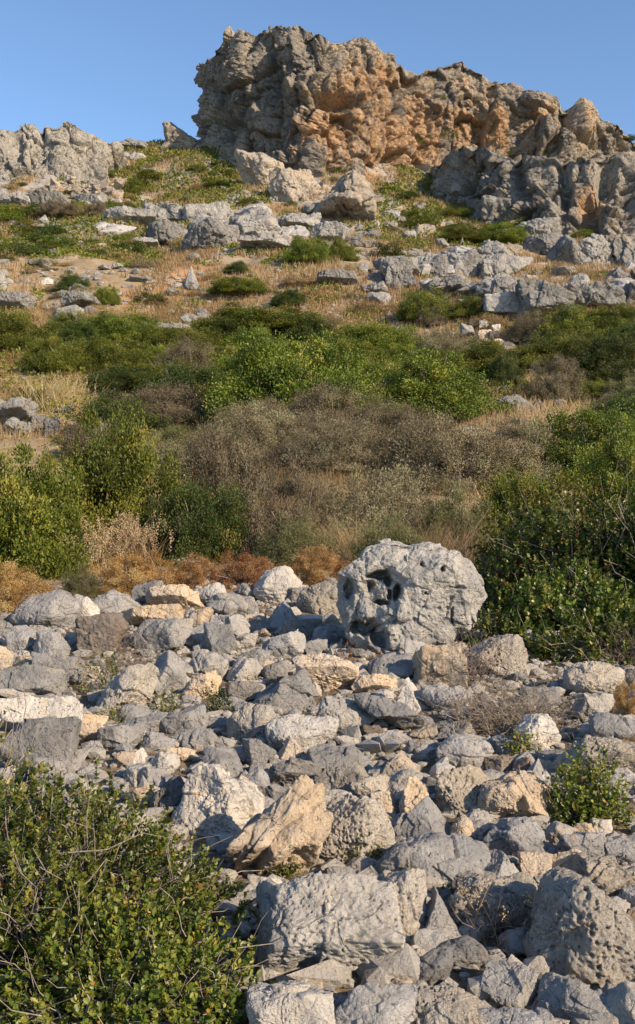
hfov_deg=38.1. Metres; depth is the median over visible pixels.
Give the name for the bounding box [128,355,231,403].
dark bush
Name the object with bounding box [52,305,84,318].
boulder
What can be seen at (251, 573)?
spurge mound
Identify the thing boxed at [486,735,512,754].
rock
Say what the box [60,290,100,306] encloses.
boulder
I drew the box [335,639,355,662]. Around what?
plant
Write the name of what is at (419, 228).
outcrop
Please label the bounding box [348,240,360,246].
loose rock
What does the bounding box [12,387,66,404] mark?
tuft
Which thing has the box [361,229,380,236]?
outcrop
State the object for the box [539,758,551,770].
rock
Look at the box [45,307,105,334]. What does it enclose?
lentisk bush
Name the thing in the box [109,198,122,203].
loose rock
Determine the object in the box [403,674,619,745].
dead twigs
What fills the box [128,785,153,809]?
rock
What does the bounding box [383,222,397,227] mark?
loose rock
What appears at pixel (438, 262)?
outcrop
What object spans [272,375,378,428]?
thorny bush
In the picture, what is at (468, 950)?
rock
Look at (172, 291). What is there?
loose rock
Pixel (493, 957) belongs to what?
rock
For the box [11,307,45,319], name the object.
dry tuft
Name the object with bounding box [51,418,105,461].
thorny bush
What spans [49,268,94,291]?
dark bush
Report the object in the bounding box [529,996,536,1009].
rock
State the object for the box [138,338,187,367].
lentisk bush
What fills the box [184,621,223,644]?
rock
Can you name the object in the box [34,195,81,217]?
thorny bush
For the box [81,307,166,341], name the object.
lentisk bush
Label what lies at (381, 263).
outcrop
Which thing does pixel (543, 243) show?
outcrop
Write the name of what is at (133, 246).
dark shrub
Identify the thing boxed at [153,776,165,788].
rock
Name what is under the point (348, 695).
rock
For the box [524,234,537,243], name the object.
outcrop
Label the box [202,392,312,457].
thorny bush
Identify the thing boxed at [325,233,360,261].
lentisk bush
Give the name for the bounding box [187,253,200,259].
loose rock
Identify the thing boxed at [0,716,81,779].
rock
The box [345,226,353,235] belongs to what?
outcrop
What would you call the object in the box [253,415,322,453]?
thorny bush
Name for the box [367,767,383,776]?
rock
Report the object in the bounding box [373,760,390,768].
rock
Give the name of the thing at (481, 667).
dead twigs
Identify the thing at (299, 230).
outcrop
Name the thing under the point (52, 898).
leafy bush
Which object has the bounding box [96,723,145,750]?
rock
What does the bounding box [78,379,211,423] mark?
thorny bush
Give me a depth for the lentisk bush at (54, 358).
33.43 m
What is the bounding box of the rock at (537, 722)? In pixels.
[513,713,561,748]
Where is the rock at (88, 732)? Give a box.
[79,721,104,743]
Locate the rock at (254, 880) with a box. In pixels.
[247,875,281,885]
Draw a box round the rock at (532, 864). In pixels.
[517,852,551,879]
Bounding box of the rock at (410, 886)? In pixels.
[377,868,426,938]
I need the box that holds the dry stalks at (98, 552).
[53,528,135,571]
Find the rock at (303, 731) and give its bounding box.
[265,713,338,750]
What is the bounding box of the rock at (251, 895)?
[229,889,255,912]
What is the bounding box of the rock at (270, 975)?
[265,969,279,982]
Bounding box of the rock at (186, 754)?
[166,747,195,760]
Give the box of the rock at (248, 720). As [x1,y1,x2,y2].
[226,702,277,739]
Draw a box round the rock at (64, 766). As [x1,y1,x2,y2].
[33,756,74,782]
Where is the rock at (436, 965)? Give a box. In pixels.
[419,945,452,985]
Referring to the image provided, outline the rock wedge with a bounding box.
[160,121,203,150]
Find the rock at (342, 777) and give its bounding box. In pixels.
[314,763,368,790]
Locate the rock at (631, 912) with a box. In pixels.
[627,907,634,919]
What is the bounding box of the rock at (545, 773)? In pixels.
[542,770,550,779]
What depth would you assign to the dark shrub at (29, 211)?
68.11 m
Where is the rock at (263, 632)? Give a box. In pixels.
[253,628,272,637]
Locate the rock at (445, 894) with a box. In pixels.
[440,887,451,912]
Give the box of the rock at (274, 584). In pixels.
[253,565,302,601]
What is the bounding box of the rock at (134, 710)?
[117,703,149,720]
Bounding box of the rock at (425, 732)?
[407,724,437,739]
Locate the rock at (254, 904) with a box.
[250,900,257,912]
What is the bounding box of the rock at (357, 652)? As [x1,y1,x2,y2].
[351,648,364,656]
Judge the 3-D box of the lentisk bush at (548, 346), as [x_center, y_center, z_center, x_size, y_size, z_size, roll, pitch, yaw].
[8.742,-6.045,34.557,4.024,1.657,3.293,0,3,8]
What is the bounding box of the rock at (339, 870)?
[323,866,355,874]
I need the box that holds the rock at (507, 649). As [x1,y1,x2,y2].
[466,634,527,677]
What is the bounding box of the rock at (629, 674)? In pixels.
[615,665,634,690]
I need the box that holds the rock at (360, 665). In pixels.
[353,662,368,672]
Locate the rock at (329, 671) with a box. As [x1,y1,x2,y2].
[295,653,359,689]
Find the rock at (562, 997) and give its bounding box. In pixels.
[536,972,607,1023]
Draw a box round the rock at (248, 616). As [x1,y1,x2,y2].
[245,613,265,621]
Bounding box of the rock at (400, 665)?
[368,652,413,678]
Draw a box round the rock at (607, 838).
[604,836,612,847]
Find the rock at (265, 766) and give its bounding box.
[248,762,271,771]
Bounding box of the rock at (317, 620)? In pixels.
[295,614,322,627]
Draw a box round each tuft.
[1,183,21,188]
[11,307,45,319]
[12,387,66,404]
[19,266,42,272]
[40,284,55,290]
[57,261,76,265]
[64,386,94,394]
[87,303,109,308]
[105,306,133,315]
[115,258,134,262]
[125,238,147,245]
[146,299,170,305]
[167,235,183,244]
[180,291,206,295]
[184,182,208,190]
[203,271,222,277]
[276,207,296,212]
[278,273,317,283]
[278,276,310,285]
[320,313,344,322]
[330,263,367,274]
[347,299,380,311]
[367,304,399,312]
[466,318,488,325]
[468,312,506,325]
[543,261,576,269]
[558,267,592,273]
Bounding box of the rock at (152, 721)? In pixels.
[124,712,167,732]
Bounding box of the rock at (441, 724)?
[434,720,448,731]
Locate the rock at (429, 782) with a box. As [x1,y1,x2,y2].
[421,776,435,796]
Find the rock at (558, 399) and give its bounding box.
[553,398,566,405]
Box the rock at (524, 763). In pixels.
[512,757,532,770]
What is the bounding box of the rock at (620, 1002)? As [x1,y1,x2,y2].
[604,980,634,1023]
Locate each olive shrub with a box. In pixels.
[29,258,60,265]
[57,559,103,598]
[151,414,198,449]
[184,396,242,432]
[241,405,298,437]
[248,499,351,571]
[252,313,349,329]
[263,422,328,457]
[326,175,339,181]
[345,504,429,563]
[346,291,364,297]
[417,471,496,562]
[599,367,634,401]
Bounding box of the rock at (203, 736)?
[189,726,217,746]
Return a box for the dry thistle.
[457,882,535,947]
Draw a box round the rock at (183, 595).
[145,584,205,606]
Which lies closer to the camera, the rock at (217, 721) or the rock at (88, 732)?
the rock at (88, 732)
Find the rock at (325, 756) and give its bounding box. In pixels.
[303,743,373,770]
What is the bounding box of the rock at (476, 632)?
[459,622,486,643]
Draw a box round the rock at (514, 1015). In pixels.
[477,1006,554,1023]
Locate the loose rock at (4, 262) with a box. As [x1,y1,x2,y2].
[0,259,10,265]
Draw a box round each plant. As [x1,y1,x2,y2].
[66,646,133,695]
[93,702,125,723]
[146,686,184,713]
[200,681,233,712]
[233,646,252,661]
[267,856,303,878]
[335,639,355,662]
[340,832,383,860]
[400,864,416,869]
[442,882,454,893]
[456,628,478,654]
[502,725,541,755]
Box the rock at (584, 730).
[580,723,589,735]
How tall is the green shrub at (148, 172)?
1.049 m
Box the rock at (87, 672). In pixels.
[85,666,101,677]
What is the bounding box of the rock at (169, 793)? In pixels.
[149,774,184,816]
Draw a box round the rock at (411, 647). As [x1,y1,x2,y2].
[404,638,426,654]
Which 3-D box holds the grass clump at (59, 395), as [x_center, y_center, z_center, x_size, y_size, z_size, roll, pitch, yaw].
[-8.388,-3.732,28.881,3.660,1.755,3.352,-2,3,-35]
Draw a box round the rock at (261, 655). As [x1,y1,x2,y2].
[236,648,269,666]
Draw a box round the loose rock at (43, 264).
[37,259,52,267]
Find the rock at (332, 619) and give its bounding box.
[322,613,341,626]
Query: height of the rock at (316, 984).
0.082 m
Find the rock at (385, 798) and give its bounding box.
[370,791,396,817]
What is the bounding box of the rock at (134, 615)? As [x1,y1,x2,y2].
[121,603,184,625]
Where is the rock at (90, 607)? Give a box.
[77,597,99,615]
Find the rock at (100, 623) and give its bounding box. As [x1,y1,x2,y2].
[74,612,128,655]
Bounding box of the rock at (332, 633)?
[311,625,348,644]
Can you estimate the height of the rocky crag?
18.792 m
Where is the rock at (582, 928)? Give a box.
[522,866,634,989]
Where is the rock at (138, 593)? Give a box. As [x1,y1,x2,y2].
[131,580,163,603]
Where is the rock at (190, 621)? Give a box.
[185,618,192,625]
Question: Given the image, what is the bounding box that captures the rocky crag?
[430,145,634,236]
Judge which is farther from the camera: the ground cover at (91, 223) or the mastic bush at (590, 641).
the ground cover at (91, 223)
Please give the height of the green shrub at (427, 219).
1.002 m
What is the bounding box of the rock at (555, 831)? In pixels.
[544,821,576,844]
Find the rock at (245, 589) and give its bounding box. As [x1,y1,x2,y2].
[237,583,256,599]
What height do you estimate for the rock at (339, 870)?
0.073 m
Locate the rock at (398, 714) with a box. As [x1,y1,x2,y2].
[353,692,426,729]
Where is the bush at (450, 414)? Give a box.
[430,406,462,422]
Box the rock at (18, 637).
[2,625,35,652]
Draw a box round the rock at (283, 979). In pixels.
[276,974,307,982]
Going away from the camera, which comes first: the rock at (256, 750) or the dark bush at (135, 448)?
the rock at (256, 750)
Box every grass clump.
[0,369,124,416]
[257,506,424,563]
[346,512,503,565]
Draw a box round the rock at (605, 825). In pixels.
[588,818,612,832]
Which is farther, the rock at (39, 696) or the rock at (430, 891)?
the rock at (39, 696)
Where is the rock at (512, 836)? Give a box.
[482,816,545,857]
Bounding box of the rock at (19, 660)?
[14,655,31,666]
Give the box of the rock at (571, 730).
[560,728,576,737]
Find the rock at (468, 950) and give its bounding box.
[439,935,487,970]
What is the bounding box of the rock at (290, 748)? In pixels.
[277,735,305,759]
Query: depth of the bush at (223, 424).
21.87 m
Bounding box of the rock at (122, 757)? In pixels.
[115,751,134,768]
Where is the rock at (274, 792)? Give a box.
[264,783,285,800]
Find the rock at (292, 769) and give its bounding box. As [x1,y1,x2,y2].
[268,756,321,785]
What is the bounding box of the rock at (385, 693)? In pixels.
[374,689,393,699]
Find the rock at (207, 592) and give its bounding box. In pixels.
[197,582,226,603]
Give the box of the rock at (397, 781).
[388,768,429,797]
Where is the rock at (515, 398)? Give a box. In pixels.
[489,394,531,410]
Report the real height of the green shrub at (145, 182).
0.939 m
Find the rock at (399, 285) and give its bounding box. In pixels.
[387,279,403,288]
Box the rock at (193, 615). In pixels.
[187,613,196,623]
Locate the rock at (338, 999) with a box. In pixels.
[333,995,346,1006]
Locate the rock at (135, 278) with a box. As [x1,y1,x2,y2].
[129,274,152,282]
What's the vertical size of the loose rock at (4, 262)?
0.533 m
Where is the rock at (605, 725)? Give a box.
[589,712,634,739]
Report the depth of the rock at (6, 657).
7.59 m
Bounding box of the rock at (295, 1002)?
[246,980,335,1023]
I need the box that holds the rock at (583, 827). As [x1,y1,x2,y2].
[573,822,594,832]
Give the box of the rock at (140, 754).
[133,747,147,763]
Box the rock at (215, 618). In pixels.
[209,615,229,621]
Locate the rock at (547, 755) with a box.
[535,749,562,761]
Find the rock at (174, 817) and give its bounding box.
[171,806,184,825]
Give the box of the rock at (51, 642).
[33,630,70,655]
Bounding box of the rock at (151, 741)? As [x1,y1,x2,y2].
[139,732,175,751]
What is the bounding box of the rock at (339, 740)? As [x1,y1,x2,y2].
[334,735,358,746]
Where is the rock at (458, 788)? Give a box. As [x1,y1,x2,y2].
[434,764,489,813]
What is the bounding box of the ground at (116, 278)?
[0,144,634,1023]
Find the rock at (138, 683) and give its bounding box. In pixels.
[96,662,158,714]
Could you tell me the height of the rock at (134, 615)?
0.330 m
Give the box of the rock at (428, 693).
[420,685,471,710]
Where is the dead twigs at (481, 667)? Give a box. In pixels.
[416,623,529,688]
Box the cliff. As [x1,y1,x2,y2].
[191,25,634,181]
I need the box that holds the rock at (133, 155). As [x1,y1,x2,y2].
[129,152,145,161]
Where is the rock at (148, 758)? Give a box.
[145,756,154,761]
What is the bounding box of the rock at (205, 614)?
[188,607,213,625]
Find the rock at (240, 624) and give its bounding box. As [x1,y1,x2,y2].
[220,614,250,636]
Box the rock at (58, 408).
[55,405,71,412]
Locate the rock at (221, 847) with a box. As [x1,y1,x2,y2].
[215,841,229,855]
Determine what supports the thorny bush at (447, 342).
on the ground at (116, 278)
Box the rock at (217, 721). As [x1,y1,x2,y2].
[206,716,227,731]
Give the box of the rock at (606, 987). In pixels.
[601,982,613,993]
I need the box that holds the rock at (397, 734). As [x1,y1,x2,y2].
[380,729,411,744]
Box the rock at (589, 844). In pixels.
[555,831,606,856]
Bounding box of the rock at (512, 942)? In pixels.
[498,927,526,955]
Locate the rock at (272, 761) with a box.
[268,758,286,764]
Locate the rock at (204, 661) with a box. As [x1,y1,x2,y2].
[188,649,228,679]
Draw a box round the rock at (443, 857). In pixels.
[378,832,490,886]
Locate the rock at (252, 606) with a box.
[241,595,258,613]
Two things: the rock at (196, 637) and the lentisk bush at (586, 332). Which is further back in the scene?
the lentisk bush at (586, 332)
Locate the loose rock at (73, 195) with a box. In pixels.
[70,191,80,198]
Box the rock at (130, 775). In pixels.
[123,763,150,786]
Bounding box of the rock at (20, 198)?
[0,192,30,205]
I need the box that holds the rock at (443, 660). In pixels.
[412,644,468,687]
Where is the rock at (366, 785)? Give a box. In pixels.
[350,774,389,797]
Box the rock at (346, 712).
[316,695,375,729]
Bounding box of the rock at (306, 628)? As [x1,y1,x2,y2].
[281,619,314,640]
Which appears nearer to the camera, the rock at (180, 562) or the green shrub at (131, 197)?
the rock at (180, 562)
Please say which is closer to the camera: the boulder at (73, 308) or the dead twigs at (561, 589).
the dead twigs at (561, 589)
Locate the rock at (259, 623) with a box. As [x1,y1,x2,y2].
[249,617,268,631]
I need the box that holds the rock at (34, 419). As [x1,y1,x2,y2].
[30,415,45,430]
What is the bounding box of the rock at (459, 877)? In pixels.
[446,870,476,891]
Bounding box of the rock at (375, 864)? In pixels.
[369,859,380,871]
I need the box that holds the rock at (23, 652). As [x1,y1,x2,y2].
[17,650,29,655]
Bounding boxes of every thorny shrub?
[47,291,64,298]
[126,254,159,268]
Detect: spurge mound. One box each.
[0,557,75,614]
[79,547,175,594]
[162,551,218,588]
[204,549,294,589]
[290,540,352,586]
[609,679,634,714]
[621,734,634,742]
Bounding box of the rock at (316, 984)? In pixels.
[286,979,321,987]
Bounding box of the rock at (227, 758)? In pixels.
[202,746,243,776]
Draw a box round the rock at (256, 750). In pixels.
[241,738,276,765]
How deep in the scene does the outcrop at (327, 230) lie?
64.15 m
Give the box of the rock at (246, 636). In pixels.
[236,633,257,641]
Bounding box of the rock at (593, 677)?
[563,661,625,693]
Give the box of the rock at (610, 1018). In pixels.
[601,1012,618,1023]
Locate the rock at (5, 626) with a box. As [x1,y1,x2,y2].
[0,619,12,637]
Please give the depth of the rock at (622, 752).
4.81 m
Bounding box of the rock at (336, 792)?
[325,789,351,799]
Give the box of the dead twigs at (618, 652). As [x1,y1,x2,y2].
[577,624,634,663]
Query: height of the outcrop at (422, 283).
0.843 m
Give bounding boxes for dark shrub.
[0,242,36,255]
[0,253,20,261]
[7,238,32,250]
[17,202,52,215]
[25,229,47,241]
[29,225,48,231]
[30,245,51,256]
[36,232,78,246]
[38,223,70,235]
[61,190,74,193]
[83,249,108,256]
[104,240,153,253]
[130,291,170,303]
[206,161,231,166]
[369,239,411,257]
[373,187,393,191]
[397,189,422,201]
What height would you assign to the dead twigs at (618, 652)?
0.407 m
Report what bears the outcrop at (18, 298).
on the ground at (116, 278)
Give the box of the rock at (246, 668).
[226,656,260,681]
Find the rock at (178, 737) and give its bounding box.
[169,729,193,746]
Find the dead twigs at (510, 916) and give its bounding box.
[451,880,533,953]
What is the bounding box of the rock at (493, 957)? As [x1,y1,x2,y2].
[481,955,499,968]
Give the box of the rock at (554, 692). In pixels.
[520,686,560,705]
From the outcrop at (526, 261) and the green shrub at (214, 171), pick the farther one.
the green shrub at (214, 171)
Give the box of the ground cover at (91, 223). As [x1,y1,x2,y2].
[0,139,629,446]
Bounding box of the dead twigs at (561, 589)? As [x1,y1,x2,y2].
[512,569,618,620]
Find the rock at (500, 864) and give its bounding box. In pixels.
[483,848,518,876]
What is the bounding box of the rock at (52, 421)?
[43,417,59,436]
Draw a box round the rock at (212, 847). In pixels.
[208,841,220,850]
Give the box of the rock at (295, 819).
[225,774,333,875]
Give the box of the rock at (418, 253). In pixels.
[400,250,422,256]
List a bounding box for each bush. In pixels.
[0,305,65,349]
[0,418,106,580]
[0,685,68,915]
[0,747,318,1023]
[0,882,276,1023]
[13,331,96,372]
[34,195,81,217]
[41,318,107,344]
[44,380,176,444]
[44,388,202,553]
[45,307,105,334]
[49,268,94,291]
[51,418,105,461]
[72,331,157,370]
[75,418,169,455]
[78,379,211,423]
[79,360,155,390]
[81,199,107,215]
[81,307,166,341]
[84,435,162,475]
[91,284,121,304]
[122,354,201,391]
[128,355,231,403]
[133,465,257,566]
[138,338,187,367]
[138,435,219,474]
[142,319,223,348]
[149,328,219,375]
[162,404,273,469]
[176,404,281,528]
[183,295,334,331]
[190,342,234,362]
[194,315,249,340]
[196,315,382,419]
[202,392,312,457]
[203,271,276,294]
[204,350,272,383]
[204,370,247,396]
[213,321,291,351]
[222,260,251,272]
[222,390,286,421]
[231,449,344,559]
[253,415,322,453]
[253,439,308,470]
[270,288,309,305]
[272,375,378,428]
[272,411,398,471]
[275,314,331,340]
[280,233,332,263]
[280,403,368,449]
[292,330,381,369]
[303,452,451,550]
[322,317,438,346]
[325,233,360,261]
[331,424,379,454]
[339,349,423,386]
[340,319,422,350]
[341,398,410,441]
[344,338,393,363]
[347,378,415,423]
[358,335,526,419]
[359,373,408,399]
[373,399,445,445]
[374,400,525,491]
[378,341,433,363]
[390,280,453,320]
[414,299,446,326]
[415,322,484,360]
[415,345,450,367]
[430,406,462,422]
[437,221,486,242]
[448,292,483,319]
[450,333,530,375]
[459,407,570,480]
[464,588,538,645]
[465,451,634,614]
[468,456,580,534]
[468,461,601,587]
[474,218,534,243]
[485,346,526,387]
[491,554,634,642]
[503,304,562,344]
[506,309,628,324]
[510,330,582,369]
[514,393,634,483]
[515,349,593,399]
[521,601,634,665]
[528,299,606,342]
[536,323,603,354]
[556,327,634,375]
[564,411,634,520]
[567,374,614,398]
[584,298,634,333]
[584,353,634,385]
[584,382,634,419]
[588,361,633,383]
[588,382,634,410]
[597,318,634,342]
[600,477,634,597]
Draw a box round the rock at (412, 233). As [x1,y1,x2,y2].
[402,230,416,240]
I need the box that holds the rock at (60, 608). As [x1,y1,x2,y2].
[9,589,84,628]
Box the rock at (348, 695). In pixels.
[339,693,353,699]
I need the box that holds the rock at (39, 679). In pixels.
[0,662,69,698]
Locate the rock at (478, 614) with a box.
[476,609,485,621]
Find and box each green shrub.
[0,202,26,219]
[0,203,25,213]
[14,218,37,224]
[15,223,36,237]
[35,235,71,247]
[38,243,72,252]
[80,342,91,354]
[84,237,102,243]
[102,199,118,206]
[105,233,139,240]
[118,201,136,207]
[121,183,141,193]
[123,194,135,201]
[126,177,155,186]
[129,179,154,192]
[134,168,166,179]
[186,163,209,170]
[199,178,231,187]
[200,349,236,368]
[206,170,219,174]
[225,169,238,175]
[237,195,267,203]
[281,200,296,205]
[324,166,351,172]
[374,235,395,240]
[380,186,405,192]
[398,220,419,227]
[400,208,423,216]
[401,213,441,225]
[418,180,434,187]
[421,210,442,218]
[437,206,468,216]
[437,225,449,231]
[445,220,470,228]
[453,207,475,216]
[471,310,502,318]
[495,217,526,226]
[543,741,634,827]
[570,228,593,237]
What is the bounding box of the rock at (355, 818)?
[319,793,395,863]
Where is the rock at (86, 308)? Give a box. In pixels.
[83,306,98,313]
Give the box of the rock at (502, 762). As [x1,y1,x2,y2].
[484,754,513,771]
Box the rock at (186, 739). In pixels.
[182,729,194,748]
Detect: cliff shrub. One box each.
[411,135,424,143]
[431,93,445,98]
[440,130,459,138]
[507,150,524,156]
[542,151,558,156]
[623,132,634,140]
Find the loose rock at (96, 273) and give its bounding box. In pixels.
[92,271,100,276]
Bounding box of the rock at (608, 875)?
[570,852,634,896]
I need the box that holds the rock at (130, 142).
[119,138,148,148]
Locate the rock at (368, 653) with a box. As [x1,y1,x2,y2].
[361,650,375,657]
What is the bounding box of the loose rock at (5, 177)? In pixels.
[0,173,8,180]
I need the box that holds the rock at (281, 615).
[268,600,295,628]
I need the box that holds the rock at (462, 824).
[449,814,475,839]
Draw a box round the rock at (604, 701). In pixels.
[571,692,614,720]
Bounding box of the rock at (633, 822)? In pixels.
[626,816,634,826]
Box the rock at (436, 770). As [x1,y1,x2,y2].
[429,762,454,779]
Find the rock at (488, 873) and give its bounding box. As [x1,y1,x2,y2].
[482,870,496,876]
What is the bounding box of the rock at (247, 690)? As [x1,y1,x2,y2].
[224,681,263,700]
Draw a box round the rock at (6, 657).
[0,645,13,669]
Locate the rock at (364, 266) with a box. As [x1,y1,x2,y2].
[351,262,369,274]
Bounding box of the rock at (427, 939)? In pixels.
[409,927,446,952]
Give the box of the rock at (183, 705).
[177,701,194,708]
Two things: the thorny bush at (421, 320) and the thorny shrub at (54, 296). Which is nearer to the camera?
the thorny bush at (421, 320)
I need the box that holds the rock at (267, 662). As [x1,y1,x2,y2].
[263,659,273,666]
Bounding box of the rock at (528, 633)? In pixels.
[522,629,568,650]
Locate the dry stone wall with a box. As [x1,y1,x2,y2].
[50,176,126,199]
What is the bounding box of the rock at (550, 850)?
[546,847,556,853]
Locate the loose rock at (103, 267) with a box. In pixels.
[97,264,111,269]
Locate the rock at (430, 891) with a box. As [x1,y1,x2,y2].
[427,887,443,894]
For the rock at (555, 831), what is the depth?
4.01 m
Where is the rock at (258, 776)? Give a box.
[245,766,269,792]
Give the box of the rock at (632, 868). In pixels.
[627,866,634,879]
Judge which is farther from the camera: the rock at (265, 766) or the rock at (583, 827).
the rock at (265, 766)
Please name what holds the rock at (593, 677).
on the ground at (116, 278)
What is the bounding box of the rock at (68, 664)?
[31,651,85,684]
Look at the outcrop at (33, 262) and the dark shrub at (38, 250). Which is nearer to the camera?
the outcrop at (33, 262)
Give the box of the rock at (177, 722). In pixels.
[160,704,208,734]
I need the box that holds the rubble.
[0,573,634,1023]
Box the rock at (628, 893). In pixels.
[622,885,634,907]
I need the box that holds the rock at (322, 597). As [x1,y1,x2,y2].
[296,577,339,614]
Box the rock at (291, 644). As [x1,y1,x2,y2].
[262,629,305,657]
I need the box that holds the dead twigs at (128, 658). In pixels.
[83,615,161,673]
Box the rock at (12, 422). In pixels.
[5,417,30,435]
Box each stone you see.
[459,323,474,337]
[475,329,491,339]
[479,319,488,329]
[489,331,499,338]
[491,324,500,330]
[503,341,516,349]
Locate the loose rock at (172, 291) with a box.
[166,287,180,295]
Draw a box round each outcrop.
[0,121,126,183]
[0,188,6,192]
[0,268,8,277]
[0,271,7,290]
[0,291,34,311]
[20,278,29,283]
[28,258,43,264]
[39,277,53,284]
[56,289,66,296]
[65,283,88,291]
[74,192,107,202]
[77,273,90,280]
[92,222,136,237]
[95,192,109,198]
[101,205,131,213]
[101,206,155,224]
[132,236,159,246]
[142,201,182,219]
[145,219,184,244]
[154,322,192,330]
[175,201,229,222]
[181,217,239,250]
[188,214,220,227]
[228,206,282,235]
[234,204,271,214]
[237,233,292,248]
[244,230,269,235]
[278,212,321,228]
[281,225,309,238]
[302,202,318,214]
[310,221,345,240]
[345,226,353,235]
[345,234,362,241]
[355,223,365,230]
[358,239,375,247]
[360,281,387,291]
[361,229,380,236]
[364,291,390,303]
[366,270,384,280]
[372,256,420,275]
[373,221,382,228]
[383,210,399,218]
[385,255,417,286]
[411,224,435,237]
[414,263,430,277]
[416,252,448,277]
[419,278,436,292]
[426,276,466,294]
[441,249,478,278]
[441,273,470,282]
[448,245,478,253]
[448,265,454,274]
[453,282,477,295]
[461,251,485,261]
[468,208,479,222]
[475,275,523,299]
[477,240,511,255]
[477,260,521,275]
[478,253,509,279]
[479,195,514,224]
[482,291,518,314]
[497,242,522,255]
[506,255,532,269]
[514,216,561,234]
[515,279,575,317]
[521,233,558,254]
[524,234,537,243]
[524,275,536,280]
[546,232,560,237]
[546,234,586,265]
[550,266,576,275]
[563,282,583,290]
[567,273,590,283]
[570,281,625,308]
[580,233,615,266]
[588,216,597,229]
[602,233,634,243]
[602,267,630,280]
[610,278,632,285]
[611,235,634,265]
[620,261,634,269]
[623,281,634,304]
[630,269,634,279]
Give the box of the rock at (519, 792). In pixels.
[477,767,557,817]
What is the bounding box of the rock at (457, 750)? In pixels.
[436,734,493,768]
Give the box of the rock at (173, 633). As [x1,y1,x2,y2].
[130,617,192,652]
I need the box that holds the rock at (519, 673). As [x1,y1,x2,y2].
[510,671,528,680]
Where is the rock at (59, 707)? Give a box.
[0,695,83,731]
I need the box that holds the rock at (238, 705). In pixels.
[234,701,247,710]
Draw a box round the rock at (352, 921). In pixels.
[256,870,405,975]
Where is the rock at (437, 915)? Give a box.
[424,886,460,936]
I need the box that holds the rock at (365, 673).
[358,671,369,675]
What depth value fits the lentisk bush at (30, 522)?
12.90 m
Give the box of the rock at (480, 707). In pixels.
[469,701,508,725]
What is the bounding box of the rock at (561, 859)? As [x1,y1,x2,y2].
[551,849,581,868]
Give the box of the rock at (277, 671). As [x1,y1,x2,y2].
[261,662,289,680]
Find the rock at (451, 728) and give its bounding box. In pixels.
[433,720,475,741]
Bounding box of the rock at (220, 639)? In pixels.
[204,624,236,654]
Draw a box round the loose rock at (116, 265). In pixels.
[111,263,123,268]
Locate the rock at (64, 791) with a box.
[36,782,65,796]
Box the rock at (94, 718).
[83,714,108,723]
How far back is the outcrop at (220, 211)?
67.62 m
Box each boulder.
[0,396,38,423]
[28,187,70,207]
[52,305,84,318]
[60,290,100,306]
[233,149,284,186]
[268,166,320,202]
[313,169,376,220]
[336,538,487,653]
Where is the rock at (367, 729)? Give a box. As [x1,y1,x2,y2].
[359,725,383,737]
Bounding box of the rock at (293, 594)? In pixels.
[288,587,304,601]
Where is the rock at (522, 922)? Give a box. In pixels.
[517,915,531,927]
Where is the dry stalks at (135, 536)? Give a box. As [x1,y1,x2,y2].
[53,510,192,570]
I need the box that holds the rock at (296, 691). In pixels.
[253,669,315,710]
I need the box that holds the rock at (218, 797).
[178,762,264,836]
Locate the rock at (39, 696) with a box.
[25,695,49,697]
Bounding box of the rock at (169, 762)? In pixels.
[150,752,179,773]
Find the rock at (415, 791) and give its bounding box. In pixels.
[398,775,428,812]
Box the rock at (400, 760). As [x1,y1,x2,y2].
[381,750,419,775]
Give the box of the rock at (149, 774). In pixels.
[137,766,165,784]
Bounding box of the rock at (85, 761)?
[74,750,87,768]
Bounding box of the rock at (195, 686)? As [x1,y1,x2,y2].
[180,670,221,699]
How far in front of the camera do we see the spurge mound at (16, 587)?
10.19 m
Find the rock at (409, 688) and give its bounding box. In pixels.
[397,677,422,712]
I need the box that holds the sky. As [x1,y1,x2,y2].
[0,0,634,143]
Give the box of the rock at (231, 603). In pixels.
[206,592,248,614]
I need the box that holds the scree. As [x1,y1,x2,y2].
[0,154,620,438]
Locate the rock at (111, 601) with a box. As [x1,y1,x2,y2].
[92,590,139,613]
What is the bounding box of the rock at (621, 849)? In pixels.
[604,838,634,863]
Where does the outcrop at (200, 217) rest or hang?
on the ground at (116, 278)
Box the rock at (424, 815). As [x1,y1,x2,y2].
[398,796,450,837]
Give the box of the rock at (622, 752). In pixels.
[547,735,634,776]
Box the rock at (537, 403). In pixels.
[532,399,545,408]
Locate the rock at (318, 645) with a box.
[304,638,327,654]
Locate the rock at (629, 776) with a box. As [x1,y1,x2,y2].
[603,767,634,795]
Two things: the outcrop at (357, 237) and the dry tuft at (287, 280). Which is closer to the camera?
the dry tuft at (287, 280)
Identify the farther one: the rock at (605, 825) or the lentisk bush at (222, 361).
the lentisk bush at (222, 361)
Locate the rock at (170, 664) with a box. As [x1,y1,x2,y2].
[154,650,186,694]
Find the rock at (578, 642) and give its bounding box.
[552,640,591,656]
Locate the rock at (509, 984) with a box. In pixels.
[480,959,539,1008]
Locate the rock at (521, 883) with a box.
[448,872,537,930]
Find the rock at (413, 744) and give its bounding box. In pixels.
[407,739,438,753]
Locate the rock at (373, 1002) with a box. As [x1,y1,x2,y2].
[334,981,417,1023]
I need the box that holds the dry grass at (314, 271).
[0,141,634,557]
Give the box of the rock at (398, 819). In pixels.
[391,812,407,835]
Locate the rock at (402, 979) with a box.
[390,976,412,983]
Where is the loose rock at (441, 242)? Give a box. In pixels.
[435,238,448,247]
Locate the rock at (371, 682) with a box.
[351,674,397,692]
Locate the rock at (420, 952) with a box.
[414,948,424,955]
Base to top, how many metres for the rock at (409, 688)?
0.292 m
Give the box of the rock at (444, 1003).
[410,983,488,1023]
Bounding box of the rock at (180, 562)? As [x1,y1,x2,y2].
[171,558,196,564]
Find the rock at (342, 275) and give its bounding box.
[317,268,357,283]
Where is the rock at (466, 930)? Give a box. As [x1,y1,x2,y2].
[458,925,482,942]

